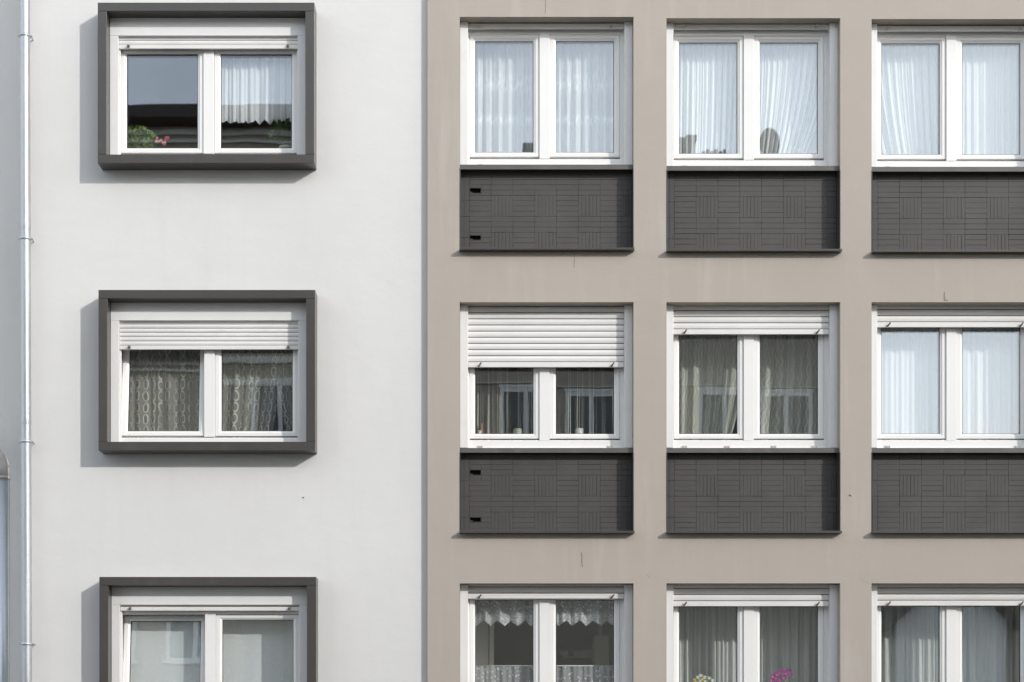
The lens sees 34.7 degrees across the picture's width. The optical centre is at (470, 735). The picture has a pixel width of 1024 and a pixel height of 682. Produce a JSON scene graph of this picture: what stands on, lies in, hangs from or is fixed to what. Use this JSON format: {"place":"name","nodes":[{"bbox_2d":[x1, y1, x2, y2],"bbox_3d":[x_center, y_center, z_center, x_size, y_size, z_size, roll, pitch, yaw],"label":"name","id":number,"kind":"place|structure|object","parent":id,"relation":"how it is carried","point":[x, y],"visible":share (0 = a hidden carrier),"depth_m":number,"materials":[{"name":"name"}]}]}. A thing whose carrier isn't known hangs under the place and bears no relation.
{"place":"outdoors","nodes":[
{"label":"outdoors","id":0,"kind":"place"},
{"bbox_2d":[18,0,427,681],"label":"apartment building","id":1,"kind":"structure","parent":0,"point":[208,234],"depth_m":16.06,"materials":[{"name":"grey paint"}]},
{"bbox_2d":[128,124,168,147],"bbox_3d":[-3.256,-5.837,16.240,0.572,0.441,0.254,0,0,0],"label":"potted plant","id":2,"kind":"object","parent":1,"relation":"on","point":[136,138],"visible":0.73,"depth_m":16.20,"materials":[{"name":"green plant"}]},
{"bbox_2d":[122,350,204,437],"bbox_3d":[-3.040,-3.464,16.332,0.923,1.100,0.089,0,0,0],"label":"curtain","id":3,"kind":"object","parent":1,"relation":"hanging from","point":[160,369],"visible":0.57,"depth_m":16.33,"materials":[{"name":"fabric"}]},
{"bbox_2d":[110,18,304,153],"bbox_3d":[-2.558,-6.306,16.075,1.980,1.411,0.162,0,0,0],"label":"window","id":4,"kind":"structure","parent":1,"relation":"in","point":[208,39],"depth_m":16.03,"materials":[{"name":"white plastic"}]},
{"bbox_2d":[123,615,292,681],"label":"curtain","id":5,"kind":"object","parent":1,"relation":"hanging from","point":[257,650],"visible":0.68,"depth_m":16.30,"materials":[{"name":"white fabric"}]},
{"bbox_2d":[111,303,305,441],"bbox_3d":[-2.550,-3.525,16.127,1.980,1.411,0.267,0,0,0],"label":"window","id":6,"kind":"structure","parent":1,"relation":"in","point":[209,328],"depth_m":16.03,"materials":[{"name":"white plastic"}]},
{"bbox_2d":[112,587,306,681],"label":"window","id":7,"kind":"structure","parent":1,"relation":"in","point":[218,604],"depth_m":16.02,"materials":[{"name":"white plastic"}]},
{"bbox_2d":[220,350,281,437],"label":"curtain","id":8,"kind":"object","parent":1,"relation":"hanging from","point":[273,378],"visible":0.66,"depth_m":16.32,"materials":[{"name":"fabric"}]},
{"bbox_2d":[222,58,290,123],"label":"curtain","id":9,"kind":"object","parent":1,"relation":"hanging from","point":[257,90],"visible":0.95,"depth_m":16.21,"materials":[{"name":"fabric"}]},
{"bbox_2d":[267,118,290,147],"bbox_3d":[-1.823,-5.931,16.256,0.401,0.430,0.236,0,0,0],"label":"potted plant","id":10,"kind":"object","parent":1,"relation":"on","point":[279,133],"visible":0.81,"depth_m":16.21,"materials":[{"name":"green plant"}]},
{"bbox_2d":[276,350,291,437],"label":"curtain","id":11,"kind":"object","parent":1,"relation":"hanging from","point":[285,386],"visible":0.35,"depth_m":16.31,"materials":[{"name":"fabric"}]},
{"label":"pavement","id":12,"kind":"structure","parent":0,"visible":0},
{"bbox_2d":[0,0,20,681],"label":"apartment building","id":13,"kind":"structure","parent":12,"relation":"on","point":[10,556],"depth_m":16.62,"materials":[{"name":"grey paint"}]},
{"bbox_2d":[428,0,1023,681],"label":"apartment building","id":14,"kind":"structure","parent":12,"relation":"on","point":[638,252],"depth_m":16.13,"materials":[{"name":"grey paint"}]},
{"bbox_2d":[476,620,493,681],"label":"cupboard","id":15,"kind":"object","parent":14,"relation":"in","point":[482,643],"visible":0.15,"depth_m":16.80,"materials":[{"name":"white wood"}]},
{"bbox_2d":[513,428,521,433],"bbox_3d":[0.472,-2.983,16.330,0.092,0.142,0.092,0,0,0],"label":"flower pot","id":16,"kind":"object","parent":14,"relation":"on","point":[517,430],"visible":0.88,"depth_m":16.29,"materials":[{"name":"white ceramic"}]},
{"bbox_2d":[476,43,612,151],"bbox_3d":[0.750,-6.349,16.401,1.602,1.300,0.107,0,0,0],"label":"curtain","id":17,"kind":"object","parent":14,"relation":"hanging from","point":[504,97],"visible":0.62,"depth_m":16.39,"materials":[{"name":"white fabric"}]},
{"bbox_2d":[476,601,612,625],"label":"curtain","id":18,"kind":"object","parent":14,"relation":"hanging from","point":[558,617],"visible":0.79,"depth_m":16.33,"materials":[{"name":"white fabric"}]},
{"bbox_2d":[476,665,612,681],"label":"curtain","id":19,"kind":"object","parent":14,"relation":"hanging from","point":[565,666],"visible":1,"depth_m":16.33,"materials":[{"name":"fabric"}]},
{"bbox_2d":[477,368,612,433],"bbox_3d":[0.749,-3.553,16.438,1.540,1.260,0.041,0,0,0],"label":"curtain","id":20,"kind":"object","parent":14,"relation":"hanging from","point":[564,390],"visible":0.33,"depth_m":16.44,"materials":[{"name":"grey fabric"}]},
{"bbox_2d":[460,22,631,164],"bbox_3d":[0.745,-6.313,16.175,1.695,1.408,0.189,0,0,0],"label":"window","id":21,"kind":"structure","parent":14,"relation":"in","point":[544,38],"depth_m":16.19,"materials":[{"name":"white plastic"}]},
{"bbox_2d":[460,305,631,447],"bbox_3d":[0.745,-3.538,16.180,1.695,1.420,0.180,0,0,0],"label":"window","id":22,"kind":"structure","parent":14,"relation":"in","point":[544,339],"depth_m":16.14,"materials":[{"name":"white plastic"}]},
{"bbox_2d":[460,585,631,681],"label":"window","id":23,"kind":"structure","parent":14,"relation":"in","point":[544,598],"depth_m":16.15,"materials":[{"name":"white plastic"}]},
{"bbox_2d":[557,646,591,659],"bbox_3d":[1.187,-0.929,18.343,0.415,0.143,0.515,0,0,0],"label":"range hood","id":24,"kind":"object","parent":14,"relation":"attached to","point":[574,652],"visible":0.89,"depth_m":18.11,"materials":[{"name":"metal"}]},
{"bbox_2d":[575,428,582,433],"bbox_3d":[1.084,-2.986,16.330,0.082,0.146,0.082,0,0,0],"label":"cup","id":25,"kind":"object","parent":14,"relation":"on","point":[578,430],"visible":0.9,"depth_m":16.29,"materials":[{"name":"white ceramic"}]},
{"bbox_2d":[592,602,608,664],"bbox_3d":[1.425,-1.105,17.925,0.167,0.709,0.250,0,0,0],"label":"water heater","id":26,"kind":"object","parent":14,"relation":"attached to","point":[600,648],"visible":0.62,"depth_m":17.80,"materials":[{"name":"metal"}]},
{"bbox_2d":[693,674,713,681],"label":"potted flower","id":27,"kind":"object","parent":14,"relation":"on","point":[703,678],"visible":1,"depth_m":16.34,"materials":[{"name":"white plant"}]},
{"bbox_2d":[679,44,735,152],"bbox_3d":[2.372,-6.336,16.399,0.807,1.300,0.097,0,0,0],"label":"curtain","id":28,"kind":"object","parent":14,"relation":"hanging from","point":[707,98],"visible":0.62,"depth_m":16.40,"materials":[{"name":"white fabric"}]},
{"bbox_2d":[679,335,735,433],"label":"curtain","id":29,"kind":"object","parent":14,"relation":"hanging from","point":[707,384],"visible":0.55,"depth_m":16.52,"materials":[{"name":"fabric"}]},
{"bbox_2d":[679,606,735,681],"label":"curtain","id":30,"kind":"object","parent":14,"relation":"hanging from","point":[707,641],"visible":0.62,"depth_m":16.61,"materials":[{"name":"white fabric"}]},
{"bbox_2d":[666,23,837,165],"bbox_3d":[2.764,-6.300,16.175,1.695,1.408,0.189,0,0,0],"label":"window","id":31,"kind":"structure","parent":14,"relation":"in","point":[747,38],"depth_m":16.19,"materials":[{"name":"white plastic"}]},
{"bbox_2d":[666,305,837,447],"bbox_3d":[2.764,-3.536,16.180,1.695,1.415,0.180,0,0,0],"label":"window","id":32,"kind":"structure","parent":14,"relation":"in","point":[747,323],"depth_m":16.14,"materials":[{"name":"white plastic"}]},
{"bbox_2d":[666,585,837,681],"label":"window","id":33,"kind":"structure","parent":14,"relation":"in","point":[747,599],"depth_m":16.14,"materials":[{"name":"white plastic"}]},
{"bbox_2d":[770,668,792,681],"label":"orchid","id":34,"kind":"object","parent":14,"relation":"on","point":[774,677],"visible":1,"depth_m":16.34,"materials":[{"name":"pink plant"}]},
{"bbox_2d":[760,44,816,152],"bbox_3d":[3.323,-6.336,16.397,1.088,1.300,0.085,0,0,0],"label":"curtain","id":35,"kind":"object","parent":14,"relation":"hanging from","point":[788,98],"visible":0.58,"depth_m":16.39,"materials":[{"name":"white fabric"}]},
{"bbox_2d":[760,335,816,433],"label":"curtain","id":36,"kind":"object","parent":14,"relation":"hanging from","point":[788,384],"visible":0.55,"depth_m":16.53,"materials":[{"name":"fabric"}]},
{"bbox_2d":[760,606,816,681],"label":"curtain","id":37,"kind":"object","parent":14,"relation":"hanging from","point":[788,637],"visible":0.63,"depth_m":16.61,"materials":[{"name":"white fabric"}]},
{"bbox_2d":[882,45,937,153],"bbox_3d":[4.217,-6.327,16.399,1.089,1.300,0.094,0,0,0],"label":"curtain","id":38,"kind":"object","parent":14,"relation":"hanging from","point":[909,99],"visible":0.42,"depth_m":16.40,"materials":[{"name":"white fabric"}]},
{"bbox_2d":[882,606,937,681],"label":"curtain","id":39,"kind":"object","parent":14,"relation":"hanging from","point":[909,643],"visible":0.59,"depth_m":16.59,"materials":[{"name":"white fabric"}]},
{"bbox_2d":[872,24,1023,166],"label":"window","id":40,"kind":"structure","parent":14,"relation":"in","point":[949,40],"depth_m":16.20,"materials":[{"name":"white plastic"}]},
{"bbox_2d":[872,305,1023,447],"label":"window","id":41,"kind":"structure","parent":14,"relation":"in","point":[949,321],"depth_m":16.19,"materials":[{"name":"white plastic"}]},
{"bbox_2d":[872,585,1023,681],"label":"window","id":42,"kind":"structure","parent":14,"relation":"in","point":[949,599],"depth_m":16.14,"materials":[{"name":"white plastic"}]},
{"bbox_2d":[882,328,1018,433],"bbox_3d":[4.769,-3.547,16.402,1.600,1.270,0.050,0,0,0],"label":"curtain","id":43,"kind":"object","parent":14,"relation":"hanging from","point":[990,380],"visible":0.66,"depth_m":16.40,"materials":[{"name":"white fabric"}]},
{"bbox_2d":[962,45,1018,153],"bbox_3d":[5.175,-6.327,16.399,0.810,1.300,0.036,0,0,0],"label":"curtain","id":44,"kind":"object","parent":14,"relation":"hanging from","point":[990,99],"visible":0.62,"depth_m":16.40,"materials":[{"name":"white fabric"}]},
{"bbox_2d":[962,606,1018,681],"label":"curtain","id":45,"kind":"object","parent":14,"relation":"hanging from","point":[990,643],"visible":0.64,"depth_m":16.59,"materials":[{"name":"white fabric"}]}
]}

